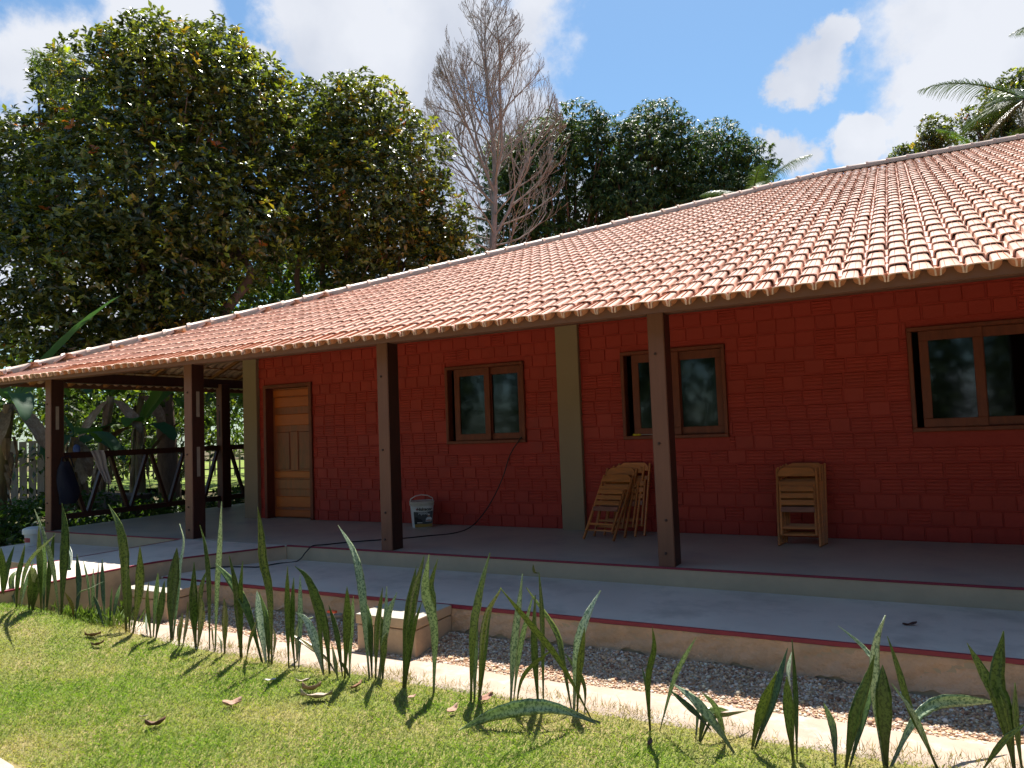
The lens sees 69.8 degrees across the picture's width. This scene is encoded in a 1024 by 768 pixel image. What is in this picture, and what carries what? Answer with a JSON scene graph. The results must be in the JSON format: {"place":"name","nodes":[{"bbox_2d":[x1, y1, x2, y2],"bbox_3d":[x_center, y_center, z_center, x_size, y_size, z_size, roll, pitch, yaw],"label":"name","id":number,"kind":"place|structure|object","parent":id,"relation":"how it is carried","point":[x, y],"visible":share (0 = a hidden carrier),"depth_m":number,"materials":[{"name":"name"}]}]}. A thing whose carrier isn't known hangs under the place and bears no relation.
{"place":"outdoors","nodes":[
{"label":"outdoors","id":0,"kind":"place"},
{"bbox_2d":[0,758,13,767],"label":"paving","id":1,"kind":"structure","parent":0,"point":[4,764],"depth_m":4.01,"materials":[{"name":"white concrete"}]},
{"bbox_2d":[0,542,118,567],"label":"side walkway","id":2,"kind":"structure","parent":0,"point":[80,550],"depth_m":10.22,"materials":[{"name":"beige paint"}]},
{"bbox_2d":[22,522,45,546],"bbox_3d":[-7.116,2.230,10.914,0.296,0.340,0.296,-4,-4,28],"label":"lidded bucket","id":3,"kind":"object","parent":2,"relation":"on","point":[30,534],"visible":0.73,"depth_m":10.81,"materials":[{"name":"white plastic"}]},
{"bbox_2d":[6,449,244,545],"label":"ground","id":4,"kind":"structure","parent":0,"point":[156,492],"depth_m":26.65,"materials":[{"name":"green plant"}]},
{"bbox_2d":[7,441,44,508],"bbox_3d":[-13.808,2.529,19.848,2.938,1.954,0.031,-2,-3,4],"label":"board fence","id":5,"kind":"object","parent":4,"relation":"on","point":[38,464],"visible":0.27,"depth_m":19.79,"materials":[{"name":"grey wood"}]},
{"bbox_2d":[0,296,119,546],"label":"banana plant","id":6,"kind":"object","parent":4,"relation":"on","point":[22,399],"visible":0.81,"depth_m":13.34,"materials":[{"name":"green plant"}]},
{"bbox_2d":[23,47,104,331],"bbox_3d":[-15.522,-3.881,25.620,2.601,16.097,2.320,-4,-4,28],"label":"feathery tree","id":7,"kind":"object","parent":4,"relation":"on","point":[36,61],"visible":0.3,"depth_m":25.71,"materials":[{"name":"green plant"}]},
{"bbox_2d":[43,427,121,522],"bbox_3d":[-8.335,1.912,14.012,1.261,2.208,1.954,1,-4,-39],"label":"banana plant","id":8,"kind":"object","parent":4,"relation":"on","point":[99,434],"visible":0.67,"depth_m":13.87,"materials":[{"name":"green plant"}]},
{"bbox_2d":[40,434,125,518],"bbox_3d":[-9.101,2.102,15.307,1.523,2.101,1.757,1,-5,-43],"label":"banana plant","id":9,"kind":"object","parent":4,"relation":"on","point":[79,467],"visible":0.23,"depth_m":15.16,"materials":[{"name":"green plant"}]},
{"bbox_2d":[38,387,142,491],"bbox_3d":[-8.930,1.386,16.453,2.552,3.605,2.227,-4,-4,28],"label":"banana plant","id":10,"kind":"object","parent":4,"relation":"on","point":[107,405],"visible":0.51,"depth_m":16.34,"materials":[{"name":"green plant"}]},
{"bbox_2d":[83,492,152,521],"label":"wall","id":11,"kind":"structure","parent":4,"relation":"on","point":[148,496],"depth_m":14.63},
{"bbox_2d":[0,387,242,505],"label":"shade shrubs","id":12,"kind":"object","parent":4,"relation":"on","point":[149,428],"visible":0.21,"depth_m":19.80,"materials":[{"name":"green plant"}]},
{"bbox_2d":[0,484,244,545],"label":"undergrowth","id":13,"kind":"object","parent":4,"relation":"on","point":[15,537],"visible":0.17,"depth_m":12.93,"materials":[{"name":"green plant"}]},
{"bbox_2d":[84,391,179,492],"bbox_3d":[-8.451,1.194,16.607,2.188,4.089,1.841,0,-4,-37],"label":"banana plant","id":14,"kind":"object","parent":4,"relation":"on","point":[153,402],"visible":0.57,"depth_m":16.45,"materials":[{"name":"green plant"}]},
{"bbox_2d":[98,390,165,492],"bbox_3d":[-9.466,1.494,18.508,2.310,3.664,2.447,-4,-4,28],"label":"banana plant","id":15,"kind":"object","parent":4,"relation":"on","point":[158,413],"visible":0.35,"depth_m":18.45,"materials":[{"name":"green plant"}]},
{"bbox_2d":[65,393,243,465],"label":"distant trees","id":16,"kind":"object","parent":4,"relation":"on","point":[241,424],"depth_m":61.45,"materials":[{"name":"green plant"}]},
{"bbox_2d":[0,0,314,497],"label":"broadleaf tree","id":17,"kind":"object","parent":4,"relation":"on","point":[88,230],"visible":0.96,"depth_m":17.59,"materials":[{"name":"green plant"}]},
{"bbox_2d":[122,578,206,621],"bbox_3d":[-3.571,2.264,7.559,0.700,0.380,0.490,-4,-4,28],"label":"inspection chamber","id":18,"kind":"object","parent":4,"relation":"on","point":[184,595],"visible":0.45,"depth_m":7.38,"materials":[{"name":"beige paint"}]},
{"bbox_2d":[0,243,340,477],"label":"thicket","id":19,"kind":"object","parent":4,"relation":"on","point":[275,292],"visible":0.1,"depth_m":22.16,"materials":[{"name":"green plant"}]},
{"bbox_2d":[151,393,242,471],"bbox_3d":[-7.441,1.668,16.893,2.300,2.986,2.128,-3,-4,17],"label":"banana plant","id":20,"kind":"object","parent":4,"relation":"on","point":[179,402],"visible":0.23,"depth_m":16.95,"materials":[{"name":"green plant"}]},
{"bbox_2d":[239,65,481,297],"bbox_3d":[-4.578,-3.019,21.418,7.662,13.128,5.128,-2,-3,3],"label":"broadleaf tree","id":21,"kind":"object","parent":4,"relation":"on","point":[346,143],"visible":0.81,"depth_m":20.99,"materials":[{"name":"green plant"}]},
{"bbox_2d":[356,600,451,657],"bbox_3d":[-0.892,2.074,6.114,0.600,0.390,0.530,-4,-4,28],"label":"inspection chamber","id":22,"kind":"object","parent":4,"relation":"on","point":[422,642],"visible":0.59,"depth_m":5.92,"materials":[{"name":"beige paint"}]},
{"bbox_2d":[421,0,572,252],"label":"bare tree","id":23,"kind":"object","parent":4,"relation":"on","point":[492,188],"visible":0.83,"depth_m":26.80,"materials":[{"name":"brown plant"}]},
{"bbox_2d":[44,597,1023,767],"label":"grass tufts","id":24,"kind":"object","parent":4,"relation":"on","point":[87,615],"visible":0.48,"depth_m":5.40,"materials":[{"name":"green plant"}]},
{"bbox_2d":[469,96,646,254],"bbox_3d":[2.392,-5.192,36.058,9.234,18.452,5.973,-3,-3,6],"label":"mango tree","id":25,"kind":"object","parent":4,"relation":"on","point":[582,143],"visible":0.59,"depth_m":35.62,"materials":[{"name":"green plant"}]},
{"bbox_2d":[116,619,1023,767],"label":"kerb","id":26,"kind":"structure","parent":4,"relation":"on","point":[808,727],"depth_m":4.56,"materials":[{"name":"beige concrete"}]},
{"bbox_2d":[127,604,1023,746],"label":"gravel bed","id":27,"kind":"object","parent":4,"relation":"on","point":[712,688],"visible":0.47,"depth_m":4.99,"materials":[{"name":"grey gravel"}]},
{"bbox_2d":[579,96,724,224],"bbox_3d":[7.265,-5.476,36.727,8.097,18.725,5.162,-1,-4,-23],"label":"mango tree","id":28,"kind":"object","parent":4,"relation":"on","point":[664,148],"visible":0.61,"depth_m":36.19,"materials":[{"name":"green plant"}]},
{"bbox_2d":[651,116,783,209],"bbox_3d":[10.911,-5.203,38.180,7.380,18.031,5.357,-1,-4,-21],"label":"mango tree","id":29,"kind":"object","parent":4,"relation":"on","point":[731,179],"visible":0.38,"depth_m":37.61,"materials":[{"name":"green plant"}]},
{"bbox_2d":[700,154,812,196],"bbox_3d":[10.444,-2.905,29.952,3.382,12.506,4.070,-1,-4,-22],"label":"palm tree","id":30,"kind":"object","parent":4,"relation":"on","point":[754,182],"visible":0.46,"depth_m":29.57,"materials":[{"name":"green palm leaf"}]},
{"bbox_2d":[887,140,920,165],"bbox_3d":[17.911,-3.804,32.619,1.778,14.266,1.593,-4,-4,28],"label":"tree","id":31,"kind":"object","parent":4,"relation":"on","point":[903,149],"visible":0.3,"depth_m":32.74,"materials":[{"name":"green plant"}]},
{"bbox_2d":[910,112,959,158],"bbox_3d":[16.357,-3.646,27.664,1.562,13.474,1.460,0,-4,-36],"label":"tree","id":32,"kind":"object","parent":4,"relation":"on","point":[934,139],"visible":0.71,"depth_m":27.82,"materials":[{"name":"green plant"}]},
{"bbox_2d":[918,78,1023,140],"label":"palm tree","id":33,"kind":"object","parent":4,"relation":"on","point":[1009,104],"visible":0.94,"depth_m":26.42,"materials":[{"name":"green palm leaf"},{"name":"bark"}]},
{"bbox_2d":[935,127,1022,145],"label":"palm tree","id":34,"kind":"object","parent":4,"relation":"on","point":[967,140],"visible":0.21,"depth_m":26.91,"materials":[{"name":"green plant"}]},
{"bbox_2d":[952,67,1023,144],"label":"tree","id":35,"kind":"object","parent":4,"relation":"on","point":[1005,130],"visible":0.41,"depth_m":29.75,"materials":[{"name":"green plant"}]},
{"bbox_2d":[10,460,243,490],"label":"lawn","id":36,"kind":"structure","parent":0,"point":[153,483],"depth_m":30.80,"materials":[{"name":"green plant"}]},
{"bbox_2d":[18,450,243,481],"bbox_3d":[-12.721,3.546,33.035,20.570,1.375,0.059,-2,-3,-1],"label":"picket fence","id":37,"kind":"object","parent":36,"relation":"on","point":[239,468],"visible":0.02,"depth_m":33.00,"materials":[{"name":"wood"}]},
{"bbox_2d":[0,539,286,613],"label":"path","id":38,"kind":"structure","parent":0,"point":[154,552],"depth_m":8.20,"materials":[{"name":"grey smooth concrete"}]},
{"bbox_2d":[0,545,284,593],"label":"path edge line","id":39,"kind":"object","parent":38,"relation":"on","point":[10,590],"visible":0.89,"depth_m":8.04,"materials":[{"name":"red paint"}]},
{"bbox_2d":[0,605,924,767],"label":"lawn","id":40,"kind":"structure","parent":0,"point":[17,765],"depth_m":4.49,"materials":[{"name":"green plant"}]},
{"bbox_2d":[0,545,14,593],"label":"snake plant","id":41,"kind":"object","parent":40,"relation":"on","point":[4,569],"visible":0.94,"depth_m":6.65,"materials":[{"name":"green plant"}]},
{"bbox_2d":[8,534,55,606],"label":"snake plant","id":42,"kind":"object","parent":40,"relation":"on","point":[17,573],"visible":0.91,"depth_m":6.53,"materials":[{"name":"green plant"}]},
{"bbox_2d":[27,567,39,610],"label":"snake plant","id":43,"kind":"object","parent":40,"relation":"on","point":[33,587],"visible":0.94,"depth_m":6.58,"materials":[{"name":"green plant"}]},
{"bbox_2d":[36,527,53,611],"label":"snake plant","id":44,"kind":"object","parent":40,"relation":"on","point":[44,573],"visible":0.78,"depth_m":6.84,"materials":[{"name":"green plant"}]},
{"bbox_2d":[34,503,69,615],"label":"snake plant","id":45,"kind":"object","parent":40,"relation":"on","point":[64,554],"visible":0.94,"depth_m":6.88,"materials":[{"name":"green plant"}]},
{"bbox_2d":[65,547,101,618],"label":"snake plant","id":46,"kind":"object","parent":40,"relation":"on","point":[78,582],"visible":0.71,"depth_m":6.96,"materials":[{"name":"green plant"}]},
{"bbox_2d":[83,561,103,626],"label":"snake plant","id":47,"kind":"object","parent":40,"relation":"on","point":[94,601],"visible":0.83,"depth_m":7.03,"materials":[{"name":"green plant"}]},
{"bbox_2d":[100,559,120,627],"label":"snake plant","id":48,"kind":"object","parent":40,"relation":"on","point":[102,579],"visible":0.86,"depth_m":7.00,"materials":[{"name":"green plant"}]},
{"bbox_2d":[108,504,144,632],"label":"snake plant","id":49,"kind":"object","parent":40,"relation":"on","point":[124,570],"visible":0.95,"depth_m":6.72,"materials":[{"name":"green plant"}]},
{"bbox_2d":[145,573,165,637],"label":"snake plant","id":50,"kind":"object","parent":40,"relation":"on","point":[158,607],"visible":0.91,"depth_m":6.59,"materials":[{"name":"green plant"}]},
{"bbox_2d":[145,716,165,725],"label":"fallen leaf","id":51,"kind":"object","parent":40,"relation":"on","point":[158,722],"visible":1,"depth_m":4.52,"materials":[{"name":"brown plant"}]},
{"bbox_2d":[167,524,184,640],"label":"snake plant","id":52,"kind":"object","parent":40,"relation":"on","point":[173,584],"visible":0.97,"depth_m":6.54,"materials":[{"name":"green plant"}]},
{"bbox_2d":[177,602,188,646],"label":"snake plant","id":53,"kind":"object","parent":40,"relation":"on","point":[179,628],"visible":0.96,"depth_m":6.22,"materials":[{"name":"green plant"}]},
{"bbox_2d":[189,563,210,647],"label":"snake plant","id":54,"kind":"object","parent":40,"relation":"on","point":[196,609],"visible":0.88,"depth_m":6.25,"materials":[{"name":"green plant"}]},
{"bbox_2d":[200,526,210,648],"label":"snake plant","id":55,"kind":"object","parent":40,"relation":"on","point":[208,573],"visible":0.98,"depth_m":6.19,"materials":[{"name":"green plant"}]},
{"bbox_2d":[211,502,221,650],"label":"snake plant","id":56,"kind":"object","parent":40,"relation":"on","point":[218,563],"visible":0.94,"depth_m":6.09,"materials":[{"name":"green plant"}]},
{"bbox_2d":[217,599,227,653],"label":"snake plant","id":57,"kind":"object","parent":40,"relation":"on","point":[224,623],"visible":0.92,"depth_m":6.00,"materials":[{"name":"green plant"}]},
{"bbox_2d":[222,696,241,705],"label":"fallen leaf","id":58,"kind":"object","parent":40,"relation":"on","point":[232,702],"visible":1,"depth_m":4.83,"materials":[{"name":"beige plant"}]},
{"bbox_2d":[229,556,256,658],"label":"snake plant","id":59,"kind":"object","parent":40,"relation":"on","point":[237,591],"visible":0.94,"depth_m":5.80,"materials":[{"name":"green plant"}]},
{"bbox_2d":[215,507,276,663],"bbox_3d":[-2.085,1.600,5.870,0.526,1.266,0.327,-4,-4,28],"label":"snake plant","id":60,"kind":"object","parent":40,"relation":"on","point":[265,631],"visible":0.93,"depth_m":5.79,"materials":[{"name":"green plant"}]},
{"bbox_2d":[284,566,324,673],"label":"snake plant","id":61,"kind":"object","parent":40,"relation":"on","point":[289,610],"visible":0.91,"depth_m":5.56,"materials":[{"name":"green plant"}]},
{"bbox_2d":[300,689,332,697],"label":"fallen leaf","id":62,"kind":"object","parent":40,"relation":"on","point":[314,695],"visible":1,"depth_m":4.88,"materials":[{"name":"beige plant"}]},
{"bbox_2d":[295,566,342,675],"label":"snake plant","id":63,"kind":"object","parent":40,"relation":"on","point":[320,614],"visible":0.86,"depth_m":5.38,"materials":[{"name":"green plant"}]},
{"bbox_2d":[331,588,354,677],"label":"snake plant","id":64,"kind":"object","parent":40,"relation":"on","point":[348,619],"visible":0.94,"depth_m":5.28,"materials":[{"name":"green plant"}]},
{"bbox_2d":[338,525,372,678],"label":"snake plant","id":65,"kind":"object","parent":40,"relation":"on","point":[367,623],"visible":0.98,"depth_m":5.39,"materials":[{"name":"green plant"}]},
{"bbox_2d":[374,586,396,678],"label":"snake plant","id":66,"kind":"object","parent":40,"relation":"on","point":[381,628],"visible":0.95,"depth_m":5.30,"materials":[{"name":"green plant"}]},
{"bbox_2d":[402,556,423,686],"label":"snake plant","id":67,"kind":"object","parent":40,"relation":"on","point":[410,619],"visible":0.95,"depth_m":5.07,"materials":[{"name":"green plant"}]},
{"bbox_2d":[421,556,437,692],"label":"snake plant","id":68,"kind":"object","parent":40,"relation":"on","point":[428,595],"visible":0.99,"depth_m":4.90,"materials":[{"name":"green plant"}]},
{"bbox_2d":[469,553,500,701],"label":"snake plant","id":69,"kind":"object","parent":40,"relation":"on","point":[473,641],"visible":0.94,"depth_m":4.78,"materials":[{"name":"green plant"}]},
{"bbox_2d":[459,587,600,729],"bbox_3d":[0.107,1.630,4.485,0.927,0.878,0.426,-1,-3,-12],"label":"snake plant","id":70,"kind":"object","parent":40,"relation":"on","point":[522,707],"visible":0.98,"depth_m":4.35,"materials":[{"name":"green plant"}]},
{"bbox_2d":[510,574,549,700],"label":"snake plant","id":71,"kind":"object","parent":40,"relation":"on","point":[516,644],"visible":0.84,"depth_m":4.76,"materials":[{"name":"green plant"}]},
{"bbox_2d":[531,565,544,698],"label":"snake plant","id":72,"kind":"object","parent":40,"relation":"on","point":[534,649],"visible":0.88,"depth_m":4.60,"materials":[{"name":"green plant"}]},
{"bbox_2d":[642,626,656,730],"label":"snake plant","id":73,"kind":"object","parent":40,"relation":"on","point":[648,675],"visible":0.91,"depth_m":4.17,"materials":[{"name":"green plant"}]},
{"bbox_2d":[659,638,695,730],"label":"snake plant","id":74,"kind":"object","parent":40,"relation":"on","point":[679,667],"visible":0.93,"depth_m":4.16,"materials":[{"name":"green plant"}]},
{"bbox_2d":[669,684,747,754],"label":"snake plant","id":75,"kind":"object","parent":40,"relation":"on","point":[712,714],"visible":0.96,"depth_m":4.00,"materials":[{"name":"green plant"}]},
{"bbox_2d":[751,648,787,749],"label":"snake plant","id":76,"kind":"object","parent":40,"relation":"on","point":[766,704],"visible":0.96,"depth_m":3.94,"materials":[{"name":"green plant"}]},
{"bbox_2d":[783,641,798,760],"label":"snake plant","id":77,"kind":"object","parent":40,"relation":"on","point":[791,710],"visible":0.96,"depth_m":3.79,"materials":[{"name":"green plant"}]},
{"bbox_2d":[824,704,837,767],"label":"snake plant","id":78,"kind":"object","parent":40,"relation":"on","point":[832,727],"visible":1,"depth_m":3.78,"materials":[{"name":"green plant"}]},
{"bbox_2d":[840,615,991,767],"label":"snake plant","id":79,"kind":"object","parent":40,"relation":"on","point":[874,688],"visible":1,"depth_m":3.71,"materials":[{"name":"green plant"}]},
{"bbox_2d":[967,631,1023,767],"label":"snake plant","id":80,"kind":"object","parent":40,"relation":"on","point":[994,683],"visible":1,"depth_m":3.61,"materials":[{"name":"green plant"}]},
{"bbox_2d":[0,0,1023,454],"label":"sky","id":81,"kind":"structure","parent":0,"point":[837,82],"materials":[{"name":"blue"}]},
{"bbox_2d":[42,503,1023,610],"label":"veranda floor","id":82,"kind":"structure","parent":0,"point":[974,563],"depth_m":7.33,"materials":[{"name":"paint"}]},
{"bbox_2d":[45,531,179,539],"bbox_3d":[-5.841,2.171,10.554,3.250,0.015,0.022,-4,-4,28],"label":"side edge line","id":83,"kind":"object","parent":82,"relation":"on","point":[116,535],"visible":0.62,"depth_m":10.47,"materials":[{"name":"red paint"}]},
{"bbox_2d":[210,437,521,568],"bbox_3d":[-1.671,1.408,9.046,3.826,1.365,0.304,-1,-4,-22],"label":"power cable","id":84,"kind":"object","parent":82,"relation":"on","point":[380,539],"visible":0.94,"depth_m":8.98,"materials":[{"name":"black plastic"}]},
{"bbox_2d":[409,494,433,527],"bbox_3d":[-1.243,1.746,10.126,0.337,0.444,0.292,-1,-4,-15],"label":"paint pail","id":85,"kind":"object","parent":82,"relation":"on","point":[421,513],"visible":1,"depth_m":10.00,"materials":[{"name":"white plastic"}]},
{"bbox_2d":[0,134,1023,566],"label":"house","id":86,"kind":"structure","parent":82,"relation":"on","point":[858,332],"depth_m":8.72,"materials":[{"name":"red brick"}]},
{"bbox_2d":[56,455,79,504],"bbox_3d":[-6.957,1.494,11.495,0.174,0.757,0.338,-4,-4,28],"label":"bag","id":87,"kind":"object","parent":86,"relation":"hanging from","point":[68,488],"visible":1,"depth_m":11.42,"materials":[{"name":"blue fabric"}]},
{"bbox_2d":[91,450,110,483],"bbox_3d":[-6.723,1.367,11.989,0.044,0.570,0.345,-4,-4,28],"label":"cloth","id":88,"kind":"object","parent":86,"relation":"hanging from","point":[99,456],"visible":1,"depth_m":12.02,"materials":[{"name":"beige fabric"}]},
{"bbox_2d":[273,387,310,517],"bbox_3d":[-3.498,1.098,11.782,0.958,2.082,0.114,-4,-4,28],"label":"door","id":89,"kind":"structure","parent":86,"relation":"in","point":[290,405],"depth_m":11.82,"materials":[{"name":"brown wood"}]},
{"bbox_2d":[444,361,526,444],"bbox_3d":[-0.357,0.271,10.037,1.245,1.080,0.135,-4,-4,28],"label":"window frame","id":90,"kind":"structure","parent":86,"relation":"in","point":[490,400],"depth_m":10.01,"materials":[{"name":"brown wood"}]},
{"bbox_2d":[620,344,729,439],"bbox_3d":[1.939,0.112,8.803,1.272,1.080,0.135,-4,-4,28],"label":"window frame","id":91,"kind":"structure","parent":86,"relation":"in","point":[699,380],"depth_m":8.73,"materials":[{"name":"brown wood"}]},
{"bbox_2d":[906,318,1023,431],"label":"window frame","id":92,"kind":"structure","parent":86,"relation":"in","point":[972,373],"depth_m":7.35,"materials":[{"name":"brown wood"}]},
{"bbox_2d":[583,474,633,541],"bbox_3d":[1.117,1.416,8.542,0.412,0.875,0.080,-5,-42,37],"label":"folding chair","id":93,"kind":"object","parent":82,"relation":"on","point":[602,489],"visible":1,"depth_m":8.54,"materials":[{"name":"brown wood"}]},
{"bbox_2d":[593,468,637,537],"bbox_3d":[1.221,1.387,8.695,0.412,0.875,0.080,-4,-33,34],"label":"folding chair","id":94,"kind":"object","parent":82,"relation":"on","point":[630,471],"visible":0.68,"depth_m":8.68,"materials":[{"name":"brown wood"}]},
{"bbox_2d":[603,465,644,536],"bbox_3d":[1.327,1.372,8.721,0.412,0.875,0.080,-4,-29,32],"label":"folding chair","id":95,"kind":"object","parent":82,"relation":"on","point":[642,471],"visible":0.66,"depth_m":8.66,"materials":[{"name":"brown wood"}]},
{"bbox_2d":[612,463,650,535],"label":"folding chair","id":96,"kind":"object","parent":82,"relation":"on","point":[647,478],"visible":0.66,"depth_m":8.67,"materials":[{"name":"brown wood"}]},
{"bbox_2d":[287,545,1023,589],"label":"veranda edge line","id":97,"kind":"object","parent":82,"relation":"on","point":[826,577],"visible":1,"depth_m":6.49,"materials":[{"name":"red paint"}]},
{"bbox_2d":[776,467,821,546],"bbox_3d":[2.972,1.261,7.631,0.412,0.875,0.080,-4,-34,22],"label":"folding chair","id":98,"kind":"object","parent":82,"relation":"on","point":[797,471],"visible":1,"depth_m":7.65,"materials":[{"name":"brown wood"}]},
{"bbox_2d":[777,466,822,545],"bbox_3d":[3.003,1.258,7.677,0.412,0.875,0.081,-4,-32,22],"label":"folding chair","id":99,"kind":"object","parent":82,"relation":"on","point":[800,499],"visible":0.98,"depth_m":7.66,"materials":[{"name":"brown wood"}]},
{"bbox_2d":[780,465,824,544],"bbox_3d":[3.039,1.253,7.708,0.412,0.875,0.080,-4,-31,24],"label":"folding chair","id":100,"kind":"object","parent":82,"relation":"on","point":[819,473],"visible":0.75,"depth_m":7.66,"materials":[{"name":"brown wood"}]},
{"bbox_2d":[782,464,825,544],"bbox_3d":[3.075,1.249,7.739,0.412,0.875,0.080,-4,-29,25],"label":"folding chair","id":101,"kind":"object","parent":82,"relation":"on","point":[822,479],"visible":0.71,"depth_m":7.69,"materials":[{"name":"brown wood"}]},
{"bbox_2d":[785,463,827,543],"bbox_3d":[3.110,1.245,7.770,0.412,0.875,0.080,-4,-27,27],"label":"folding chair","id":102,"kind":"object","parent":82,"relation":"on","point":[825,485],"visible":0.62,"depth_m":7.73,"materials":[{"name":"brown wood"}]},
{"bbox_2d":[161,559,1023,709],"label":"walkway","id":103,"kind":"structure","parent":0,"point":[979,631],"depth_m":5.52,"materials":[{"name":"grey concrete"}]},
{"bbox_2d":[163,576,1023,664],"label":"walkway edge line","id":104,"kind":"object","parent":103,"relation":"on","point":[807,640],"visible":0.8,"depth_m":5.18,"materials":[{"name":"red paint"}]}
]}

